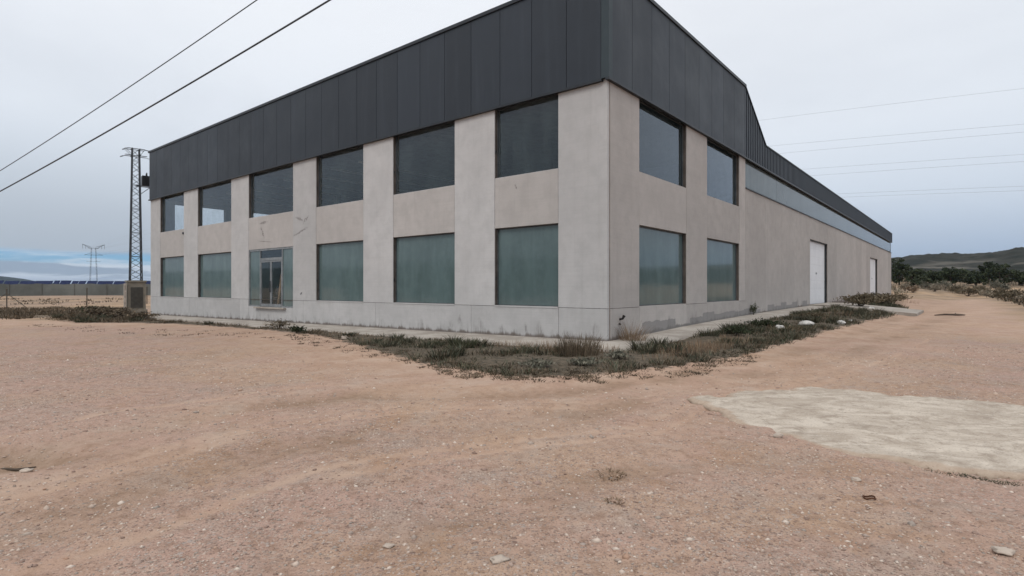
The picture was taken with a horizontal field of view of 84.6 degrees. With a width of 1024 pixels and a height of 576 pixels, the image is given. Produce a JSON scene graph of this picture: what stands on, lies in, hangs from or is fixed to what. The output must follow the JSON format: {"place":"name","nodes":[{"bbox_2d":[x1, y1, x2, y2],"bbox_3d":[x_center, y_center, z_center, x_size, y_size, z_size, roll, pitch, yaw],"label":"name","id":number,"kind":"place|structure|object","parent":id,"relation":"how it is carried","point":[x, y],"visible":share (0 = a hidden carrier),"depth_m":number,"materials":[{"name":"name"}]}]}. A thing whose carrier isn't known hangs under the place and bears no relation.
{"place":"outdoors","nodes":[
{"label":"outdoors","id":0,"kind":"place"},
{"bbox_2d":[0,276,59,283],"bbox_3d":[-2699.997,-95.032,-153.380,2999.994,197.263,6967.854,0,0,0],"label":"mountain","id":1,"kind":"structure","parent":0,"point":[9,278],"depth_m":2188.56,"materials":[{"name":"grey"}]},
{"bbox_2d":[0,0,256,170],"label":"overhead cable","id":2,"kind":"object","parent":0,"point":[138,80],"visible":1,"depth_m":48.96,"materials":[{"name":"black metal"}]},
{"bbox_2d":[0,0,330,191],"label":"overhead cable","id":3,"kind":"object","parent":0,"point":[272,34],"visible":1,"depth_m":45.13,"materials":[{"name":"black metal"}]},
{"bbox_2d":[273,286,280,303],"bbox_3d":[-12.657,0.473,30.222,0.637,1.147,0.631,0,0,16],"label":"office chair","id":4,"kind":"object","parent":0,"point":[277,290],"visible":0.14,"depth_m":30.45,"materials":[{"name":"black plastic"}]},
{"bbox_2d":[277,274,280,303],"bbox_3d":[-12.318,0.165,29.814,0.170,1.750,0.250,0,0,39],"label":"wooden board","id":5,"kind":"object","parent":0,"point":[279,292],"visible":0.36,"depth_m":29.78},
{"bbox_2d":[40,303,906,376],"bbox_3d":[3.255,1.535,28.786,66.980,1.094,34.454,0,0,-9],"label":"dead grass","id":6,"kind":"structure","parent":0,"point":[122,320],"depth_m":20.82,"materials":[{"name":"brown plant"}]},
{"bbox_2d":[51,301,908,375],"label":"grass","id":7,"kind":"structure","parent":0,"point":[457,352],"depth_m":16.73,"materials":[{"name":"green plant"}]},
{"bbox_2d":[150,306,829,351],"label":"pavement","id":8,"kind":"structure","parent":0,"point":[682,333],"depth_m":21.13,"materials":[{"name":"concrete"}]},
{"bbox_2d":[265,318,295,328],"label":"bush","id":9,"kind":"object","parent":8,"relation":"on","point":[282,324],"visible":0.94,"depth_m":24.79,"materials":[{"name":"green plant"}]},
{"bbox_2d":[612,320,659,340],"bbox_3d":[3.637,1.177,17.123,1.726,0.846,1.807,0,0,0],"label":"dry grass clump","id":10,"kind":"object","parent":8,"relation":"on","point":[636,337],"visible":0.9,"depth_m":16.95,"materials":[{"name":"beige plant"}]},
{"bbox_2d":[750,305,757,314],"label":"bush","id":11,"kind":"object","parent":8,"relation":"on","point":[753,308],"visible":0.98,"depth_m":27.59,"materials":[{"name":"green plant"}]},
{"bbox_2d":[0,280,1023,575],"bbox_3d":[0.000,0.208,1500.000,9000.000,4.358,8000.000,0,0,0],"label":"ground","id":12,"kind":"structure","parent":0,"point":[992,322],"depth_m":5.69,"materials":[{"name":"brown gravel"}]},
{"bbox_2d":[0,466,35,470],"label":"branch","id":13,"kind":"object","parent":12,"relation":"on","point":[13,469],"visible":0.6,"depth_m":5.75,"materials":[{"name":"brown plant"}]},
{"bbox_2d":[19,468,33,472],"bbox_3d":[-4.622,1.744,5.354,0.141,0.047,0.099,0,0,0],"label":"rock","id":14,"kind":"object","parent":12,"relation":"on","point":[26,470],"visible":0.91,"depth_m":5.33,"materials":[{"name":"stone"}]},
{"bbox_2d":[0,297,123,318],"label":"weeds","id":15,"kind":"object","parent":12,"relation":"on","point":[21,313],"visible":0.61,"depth_m":46.78,"materials":[{"name":"plant"}]},
{"bbox_2d":[0,283,150,295],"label":"screen fence","id":16,"kind":"object","parent":12,"relation":"on","point":[36,289],"visible":0.31,"depth_m":124.98,"materials":[{"name":"metal"}]},
{"bbox_2d":[0,280,150,283],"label":"solar array","id":17,"kind":"object","parent":12,"relation":"on","point":[63,282],"visible":0.2,"depth_m":159.76,"materials":[{"name":"glass"}]},
{"bbox_2d":[0,287,150,307],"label":"wire fence","id":18,"kind":"object","parent":12,"relation":"on","point":[62,298],"visible":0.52,"depth_m":58.33,"materials":[{"name":"metal"}]},
{"bbox_2d":[82,244,104,280],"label":"power pylon","id":19,"kind":"object","parent":12,"relation":"on","point":[91,258],"visible":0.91,"depth_m":560.55,"materials":[{"name":"metal"}]},
{"bbox_2d":[88,124,1019,248],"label":"power line","id":20,"kind":"object","parent":19,"relation":"attached to","point":[831,140],"visible":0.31,"depth_m":211.43,"materials":[{"name":"grey metal"}]},
{"bbox_2d":[89,88,1023,247],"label":"power line","id":21,"kind":"object","parent":19,"relation":"attached to","point":[789,116],"visible":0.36,"depth_m":211.91,"materials":[{"name":"grey metal"}]},
{"bbox_2d":[90,161,1023,254],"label":"power line","id":22,"kind":"object","parent":19,"relation":"attached to","point":[813,175],"visible":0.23,"depth_m":214.64,"materials":[{"name":"grey metal"}]},
{"bbox_2d":[99,132,1019,248],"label":"power line","id":23,"kind":"object","parent":19,"relation":"attached to","point":[868,145],"visible":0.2,"depth_m":210.89,"materials":[{"name":"grey metal"}]},
{"bbox_2d":[103,186,1017,254],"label":"power line","id":24,"kind":"object","parent":19,"relation":"attached to","point":[870,192],"visible":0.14,"depth_m":212.10,"materials":[{"name":"grey metal"}]},
{"bbox_2d":[97,190,1023,254],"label":"power line","id":25,"kind":"object","parent":19,"relation":"attached to","point":[859,196],"visible":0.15,"depth_m":217.01,"materials":[{"name":"grey metal"}]},
{"bbox_2d":[101,154,1022,248],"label":"power line","id":26,"kind":"object","parent":19,"relation":"attached to","point":[869,164],"visible":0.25,"depth_m":209.82,"materials":[{"name":"grey metal"}]},
{"bbox_2d":[75,305,114,313],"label":"scrub bush","id":27,"kind":"object","parent":12,"relation":"on","point":[89,308],"visible":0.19,"depth_m":43.50,"materials":[{"name":"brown plant"}]},
{"bbox_2d":[77,305,138,317],"bbox_3d":[-26.628,1.611,37.110,3.538,0.921,3.062,0,0,27],"label":"scrub bush","id":28,"kind":"object","parent":12,"relation":"on","point":[103,311],"visible":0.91,"depth_m":36.62,"materials":[{"name":"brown plant"}]},
{"bbox_2d":[106,311,160,318],"bbox_3d":[-23.065,1.720,34.544,2.338,0.620,2.695,0,0,41],"label":"scrub bush","id":29,"kind":"object","parent":12,"relation":"on","point":[140,313],"visible":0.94,"depth_m":34.36,"materials":[{"name":"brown plant"}]},
{"bbox_2d":[120,147,148,312],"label":"transformer tower","id":30,"kind":"structure","parent":12,"relation":"on","point":[135,294],"depth_m":45.82,"materials":[{"name":"metal"}]},
{"bbox_2d":[131,287,142,307],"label":"door","id":31,"kind":"structure","parent":30,"relation":"in","point":[136,292],"depth_m":45.59,"materials":[{"name":"grey metal"}]},
{"bbox_2d":[288,325,306,333],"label":"bush","id":32,"kind":"object","parent":12,"relation":"on","point":[297,329],"visible":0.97,"depth_m":22.51,"materials":[{"name":"green plant"}]},
{"bbox_2d":[383,543,394,548],"bbox_3d":[-0.828,1.735,3.778,0.079,0.032,0.058,0,0,24],"label":"rock","id":33,"kind":"object","parent":12,"relation":"on","point":[388,545],"visible":1,"depth_m":3.77,"materials":[{"name":"stone"}]},
{"bbox_2d":[32,324,760,383],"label":"plant litter","id":34,"kind":"object","parent":12,"relation":"on","point":[585,375],"visible":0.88,"depth_m":11.77,"materials":[{"name":"brown plant"}]},
{"bbox_2d":[424,339,446,344],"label":"grass tuft","id":35,"kind":"object","parent":12,"relation":"on","point":[436,343],"visible":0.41,"depth_m":17.05,"materials":[{"name":"green plant"}]},
{"bbox_2d":[448,338,479,347],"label":"grass tuft","id":36,"kind":"object","parent":12,"relation":"on","point":[462,343],"visible":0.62,"depth_m":15.82,"materials":[{"name":"green plant"}]},
{"bbox_2d":[489,554,510,563],"bbox_3d":[-0.080,1.704,3.536,0.125,0.036,0.092,0,0,-29],"label":"rock","id":37,"kind":"object","parent":12,"relation":"on","point":[498,559],"visible":1,"depth_m":3.52,"materials":[{"name":"stone"}]},
{"bbox_2d":[148,0,891,340],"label":"warehouse","id":38,"kind":"structure","parent":12,"relation":"on","point":[600,170],"depth_m":22.84,"materials":[{"name":"concrete"}]},
{"bbox_2d":[160,256,183,297],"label":"window","id":39,"kind":"structure","parent":38,"relation":"in","point":[172,267],"depth_m":37.82,"materials":[{"name":"teal glass"}]},
{"bbox_2d":[161,192,183,232],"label":"window","id":40,"kind":"structure","parent":38,"relation":"in","point":[182,192],"depth_m":38.95,"materials":[{"name":"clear glass"}]},
{"bbox_2d":[175,204,224,221],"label":"window","id":41,"kind":"structure","parent":38,"relation":"in","point":[175,204],"depth_m":43.35,"materials":[{"name":"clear glass"}]},
{"bbox_2d":[197,252,230,298],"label":"window","id":42,"kind":"structure","parent":38,"relation":"in","point":[215,268],"depth_m":33.79,"materials":[{"name":"teal glass"}]},
{"bbox_2d":[198,180,230,226],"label":"window","id":43,"kind":"structure","parent":38,"relation":"in","point":[228,180],"depth_m":34.96,"materials":[{"name":"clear glass"}]},
{"bbox_2d":[261,261,270,306],"bbox_3d":[-13.033,-0.205,29.742,1.087,2.410,0.123,0,0,39],"label":"door","id":44,"kind":"structure","parent":38,"relation":"in","point":[269,305],"depth_m":29.68,"materials":[{"name":"grey metal"}]},
{"bbox_2d":[249,164,292,217],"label":"window","id":45,"kind":"structure","parent":38,"relation":"in","point":[289,164],"depth_m":30.92,"materials":[{"name":"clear glass"}]},
{"bbox_2d":[270,260,281,306],"bbox_3d":[-12.173,-0.205,29.043,1.114,2.410,0.123,0,0,39],"label":"door","id":46,"kind":"structure","parent":38,"relation":"in","point":[271,282],"depth_m":29.32,"materials":[{"name":"grey metal"}]},
{"bbox_2d":[316,241,362,302],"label":"window","id":47,"kind":"structure","parent":38,"relation":"in","point":[340,264],"depth_m":25.62,"materials":[{"name":"teal glass"}]},
{"bbox_2d":[316,145,362,207],"bbox_3d":[-7.795,-4.998,25.572,3.663,2.476,0.190,0,0,39],"label":"window","id":48,"kind":"structure","parent":38,"relation":"in","point":[361,145],"depth_m":26.38,"materials":[{"name":"black metal"}]},
{"bbox_2d":[393,233,454,304],"bbox_3d":[-3.446,-0.698,22.011,3.539,2.711,0.222,0,0,39],"label":"window","id":49,"kind":"structure","parent":38,"relation":"in","point":[425,264],"depth_m":22.02,"materials":[{"name":"teal glass"}]},
{"bbox_2d":[394,121,454,194],"bbox_3d":[-3.436,-4.998,22.023,3.539,2.476,0.190,0,0,39],"label":"window","id":50,"kind":"structure","parent":38,"relation":"in","point":[452,121],"depth_m":23.08,"materials":[{"name":"black metal"}]},
{"bbox_2d":[495,224,557,307],"bbox_3d":[0.489,-0.698,18.811,2.665,2.711,0.222,0,0,39],"label":"window","id":51,"kind":"structure","parent":38,"relation":"in","point":[527,256],"depth_m":18.85,"materials":[{"name":"teal glass"}]},
{"bbox_2d":[495,94,557,178],"bbox_3d":[0.499,-4.998,18.823,2.665,2.476,0.190,0,0,39],"label":"window","id":52,"kind":"structure","parent":38,"relation":"in","point":[496,151],"depth_m":19.61,"materials":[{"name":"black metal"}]},
{"bbox_2d":[639,226,683,306],"bbox_3d":[5.334,-0.698,19.998,0.190,2.711,3.959,0,0,39],"label":"window","id":53,"kind":"structure","parent":38,"relation":"in","point":[660,251],"depth_m":20.03,"materials":[{"name":"teal glass"}]},
{"bbox_2d":[639,100,684,187],"bbox_3d":[5.334,-4.998,19.998,0.190,2.476,3.959,0,0,39],"label":"window","id":54,"kind":"structure","parent":38,"relation":"in","point":[640,101],"depth_m":21.27,"materials":[{"name":"black metal"}]},
{"bbox_2d":[707,238,735,302],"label":"window","id":55,"kind":"structure","parent":38,"relation":"in","point":[721,255],"depth_m":24.90,"materials":[{"name":"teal glass"}]},
{"bbox_2d":[707,139,738,206],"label":"window","id":56,"kind":"structure","parent":38,"relation":"in","point":[710,141],"depth_m":25.79,"materials":[{"name":"black metal"}]},
{"bbox_2d":[745,160,890,252],"bbox_3d":[31.800,-5.489,52.447,0.194,1.439,65.240,0,0,39],"label":"ribbon window","id":57,"kind":"structure","parent":38,"relation":"in","point":[757,180],"depth_m":36.51,"materials":[{"name":"grey glass"}]},
{"bbox_2d":[810,239,825,303],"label":"sectional door","id":58,"kind":"structure","parent":38,"relation":"in","point":[817,250],"depth_m":40.93,"materials":[{"name":"grey metal"}]},
{"bbox_2d":[870,258,876,293],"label":"sectional door","id":59,"kind":"structure","parent":38,"relation":"in","point":[873,262],"depth_m":64.85,"materials":[{"name":"grey metal"}]},
{"bbox_2d":[517,356,557,368],"bbox_3d":[0.523,1.641,12.092,0.914,0.264,1.047,0,0,0],"label":"bush","id":60,"kind":"object","parent":12,"relation":"on","point":[536,362],"visible":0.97,"depth_m":12.01,"materials":[{"name":"green plant"}]},
{"bbox_2d":[552,330,607,356],"bbox_3d":[1.686,1.407,14.140,1.393,0.649,1.495,0,0,-40],"label":"dry grass clump","id":61,"kind":"object","parent":12,"relation":"on","point":[586,350],"visible":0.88,"depth_m":13.97,"materials":[{"name":"beige plant"}]},
{"bbox_2d":[566,357,607,365],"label":"bush","id":62,"kind":"object","parent":12,"relation":"on","point":[583,360],"visible":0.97,"depth_m":12.16,"materials":[{"name":"green plant"}]},
{"bbox_2d":[594,468,627,480],"bbox_3d":[0.943,1.735,5.227,0.302,0.056,0.367,0,0,-11],"label":"dead weed","id":63,"kind":"object","parent":12,"relation":"on","point":[610,471],"visible":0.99,"depth_m":5.22,"materials":[{"name":"brown plant"}]},
{"bbox_2d":[601,495,625,504],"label":"dead weed","id":64,"kind":"object","parent":12,"relation":"on","point":[607,500],"visible":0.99,"depth_m":4.50,"materials":[{"name":"brown plant"}]},
{"bbox_2d":[604,348,631,358],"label":"bush","id":65,"kind":"object","parent":12,"relation":"on","point":[618,353],"visible":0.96,"depth_m":13.27,"materials":[{"name":"green plant"}]},
{"bbox_2d":[721,325,753,335],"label":"bush","id":66,"kind":"object","parent":12,"relation":"on","point":[737,330],"visible":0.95,"depth_m":18.47,"materials":[{"name":"green plant"}]},
{"bbox_2d":[740,317,790,328],"bbox_3d":[9.573,1.337,21.143,1.816,0.554,1.231,0,0,-14],"label":"bush","id":67,"kind":"object","parent":12,"relation":"on","point":[764,322],"visible":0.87,"depth_m":21.02,"materials":[{"name":"green plant"}]},
{"bbox_2d":[773,433,783,437],"bbox_3d":[3.037,1.694,6.424,0.126,0.068,0.093,0,0,0],"label":"rock","id":68,"kind":"object","parent":12,"relation":"on","point":[777,435],"visible":0.94,"depth_m":6.39,"materials":[{"name":"stone"}]},
{"bbox_2d":[798,320,813,325],"bbox_3d":[12.119,1.483,23.123,0.653,0.266,0.542,0,0,35],"label":"rock","id":69,"kind":"object","parent":12,"relation":"on","point":[805,323],"visible":0.7,"depth_m":22.96,"materials":[{"name":"white stone"}]},
{"bbox_2d":[790,311,831,317],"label":"bush","id":70,"kind":"object","parent":12,"relation":"on","point":[812,315],"visible":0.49,"depth_m":25.88,"materials":[{"name":"green plant"}]},
{"bbox_2d":[686,386,1023,479],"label":"concrete slab","id":71,"kind":"structure","parent":12,"relation":"on","point":[982,438],"depth_m":7.04,"materials":[{"name":"beige concrete"}]},
{"bbox_2d":[851,477,860,481],"bbox_3d":[3.063,1.708,5.011,0.088,0.042,0.070,0,0,0],"label":"rock","id":72,"kind":"object","parent":12,"relation":"on","point":[858,479],"visible":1,"depth_m":4.99,"materials":[{"name":"stone"}]},
{"bbox_2d":[833,291,897,305],"bbox_3d":[24.251,0.854,38.608,3.544,1.163,2.815,0,0,0],"label":"scrub bush","id":73,"kind":"object","parent":12,"relation":"on","point":[859,299],"visible":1,"depth_m":38.16,"materials":[{"name":"brown plant"}]},
{"bbox_2d":[810,302,923,315],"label":"ramp","id":74,"kind":"structure","parent":12,"relation":"on","point":[907,312],"depth_m":37.50,"materials":[{"name":"concrete"}]},
{"bbox_2d":[862,495,875,499],"bbox_3d":[2.913,1.711,4.584,0.104,0.022,0.082,0,0,0],"label":"rusty ring","id":75,"kind":"object","parent":12,"relation":"on","point":[871,496],"visible":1,"depth_m":4.58,"materials":[{"name":"metal"}]},
{"bbox_2d":[849,292,912,302],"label":"scrub bush","id":76,"kind":"object","parent":12,"relation":"on","point":[893,299],"visible":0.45,"depth_m":43.54,"materials":[{"name":"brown plant"}]},
{"bbox_2d":[876,293,908,301],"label":"scrub bush","id":77,"kind":"object","parent":12,"relation":"on","point":[898,295],"visible":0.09,"depth_m":53.20,"materials":[{"name":"brown plant"}]},
{"bbox_2d":[891,258,912,284],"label":"tree","id":78,"kind":"object","parent":12,"relation":"on","point":[897,272],"visible":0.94,"depth_m":117.41,"materials":[{"name":"green plant"}]},
{"bbox_2d":[898,281,910,290],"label":"scrub bush","id":79,"kind":"object","parent":12,"relation":"on","point":[904,286],"visible":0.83,"depth_m":99.78,"materials":[{"name":"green plant"}]},
{"bbox_2d":[906,285,918,292],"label":"scrub bush","id":80,"kind":"object","parent":12,"relation":"on","point":[913,289],"visible":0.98,"depth_m":96.82,"materials":[{"name":"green plant"}]},
{"bbox_2d":[901,268,930,280],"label":"tree","id":81,"kind":"object","parent":12,"relation":"on","point":[913,273],"visible":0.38,"depth_m":125.01,"materials":[{"name":"green plant"}]},
{"bbox_2d":[909,274,931,286],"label":"tree","id":82,"kind":"object","parent":12,"relation":"on","point":[917,279],"visible":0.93,"depth_m":111.26,"materials":[{"name":"green plant"}]},
{"bbox_2d":[919,280,933,287],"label":"scrub bush","id":83,"kind":"object","parent":12,"relation":"on","point":[926,284],"visible":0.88,"depth_m":107.62,"materials":[{"name":"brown plant"}]},
{"bbox_2d":[914,270,946,283],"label":"tree","id":84,"kind":"object","parent":12,"relation":"on","point":[935,276],"visible":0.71,"depth_m":118.67,"materials":[{"name":"green plant"}]},
{"bbox_2d":[923,284,946,291],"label":"scrub bush","id":85,"kind":"object","parent":12,"relation":"on","point":[934,287],"visible":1,"depth_m":100.77,"materials":[{"name":"brown plant"}]},
{"bbox_2d":[934,280,956,290],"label":"scrub bush","id":86,"kind":"object","parent":12,"relation":"on","point":[945,283],"visible":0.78,"depth_m":106.77,"materials":[{"name":"brown plant"}]},
{"bbox_2d":[938,266,970,283],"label":"tree","id":87,"kind":"object","parent":12,"relation":"on","point":[951,276],"visible":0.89,"depth_m":121.19,"materials":[{"name":"green plant"}]},
{"bbox_2d":[946,284,966,291],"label":"scrub bush","id":88,"kind":"object","parent":12,"relation":"on","point":[953,288],"visible":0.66,"depth_m":100.04,"materials":[{"name":"brown plant"}]},
{"bbox_2d":[891,278,1023,306],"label":"scrub","id":89,"kind":"object","parent":12,"relation":"on","point":[893,288],"visible":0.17,"depth_m":110.04,"materials":[{"name":"green plant"}]},
{"bbox_2d":[953,268,979,282],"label":"tree","id":90,"kind":"object","parent":12,"relation":"on","point":[965,270],"visible":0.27,"depth_m":130.93,"materials":[{"name":"green plant"}]},
{"bbox_2d":[952,287,983,295],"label":"scrub bush","id":91,"kind":"object","parent":12,"relation":"on","point":[968,290],"visible":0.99,"depth_m":94.73,"materials":[{"name":"brown plant"}]},
{"bbox_2d":[922,468,1022,485],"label":"grass strip","id":92,"kind":"object","parent":12,"relation":"on","point":[974,477],"depth_m":5.13,"materials":[{"name":"brown plant"}]},
{"bbox_2d":[963,272,988,285],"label":"tree","id":93,"kind":"object","parent":12,"relation":"on","point":[974,278],"visible":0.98,"depth_m":120.06,"materials":[{"name":"green plant"}]},
{"bbox_2d":[974,285,989,294],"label":"scrub bush","id":94,"kind":"object","parent":12,"relation":"on","point":[980,287],"visible":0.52,"depth_m":95.39,"materials":[{"name":"brown plant"}]},
{"bbox_2d":[976,289,997,297],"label":"scrub bush","id":95,"kind":"object","parent":12,"relation":"on","point":[987,293],"visible":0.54,"depth_m":84.20,"materials":[{"name":"brown plant"}]},
{"bbox_2d":[977,261,998,281],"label":"tree","id":96,"kind":"object","parent":12,"relation":"on","point":[987,264],"visible":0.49,"depth_m":125.49,"materials":[{"name":"green plant"}]},
{"bbox_2d":[989,279,1002,289],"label":"scrub bush","id":97,"kind":"object","parent":12,"relation":"on","point":[993,285],"visible":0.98,"depth_m":103.85,"materials":[{"name":"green plant"}]},
{"bbox_2d":[990,287,1007,298],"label":"scrub bush","id":98,"kind":"object","parent":12,"relation":"on","point":[996,292],"visible":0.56,"depth_m":75.76,"materials":[{"name":"brown plant"}]},
{"bbox_2d":[985,263,1020,283],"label":"tree","id":99,"kind":"object","parent":12,"relation":"on","point":[999,271],"visible":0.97,"depth_m":119.41,"materials":[{"name":"green plant"}]},
{"bbox_2d":[991,546,1015,556],"bbox_3d":[3.153,1.697,3.610,0.126,0.055,0.126,0,0,14],"label":"rock","id":100,"kind":"object","parent":12,"relation":"on","point":[1006,551],"visible":0.98,"depth_m":3.59,"materials":[{"name":"stone"}]},
{"bbox_2d":[1000,284,1012,289],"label":"scrub bush","id":101,"kind":"object","parent":12,"relation":"on","point":[1004,286],"visible":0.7,"depth_m":104.40,"materials":[{"name":"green plant"}]},
{"bbox_2d":[995,289,1023,300],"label":"scrub bush","id":102,"kind":"object","parent":12,"relation":"on","point":[1015,292],"visible":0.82,"depth_m":65.83,"materials":[{"name":"brown plant"}]},
{"bbox_2d":[1004,269,1019,283],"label":"tree","id":103,"kind":"object","parent":12,"relation":"on","point":[1009,280],"visible":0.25,"depth_m":127.52,"materials":[{"name":"green plant"}]},
{"bbox_2d":[1006,295,1023,304],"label":"scrub bush","id":104,"kind":"object","parent":12,"relation":"on","point":[1018,299],"visible":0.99,"depth_m":54.73,"materials":[{"name":"brown plant"}]},
{"bbox_2d":[1008,271,1023,285],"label":"tree","id":105,"kind":"object","parent":12,"relation":"on","point":[1019,280],"visible":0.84,"depth_m":121.59,"materials":[{"name":"green plant"}]},
{"bbox_2d":[0,0,1023,283],"label":"sky","id":106,"kind":"structure","parent":0,"point":[61,60],"materials":[{"name":"grey"}]},
{"bbox_2d":[140,299,914,360],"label":"dry grass","id":107,"kind":"structure","parent":0,"point":[710,346],"depth_m":15.26,"materials":[{"name":"brown plant"}]},
{"bbox_2d":[934,313,964,315],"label":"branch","id":108,"kind":"object","parent":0,"point":[955,314],"visible":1,"depth_m":34.45,"materials":[{"name":"brown plant"}]},
{"bbox_2d":[891,247,1023,280],"bbox_3d":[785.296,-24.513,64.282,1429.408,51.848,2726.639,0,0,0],"label":"hills","id":109,"kind":"structure","parent":0,"point":[1013,258],"depth_m":527.16,"materials":[{"name":"plant"}]}
]}

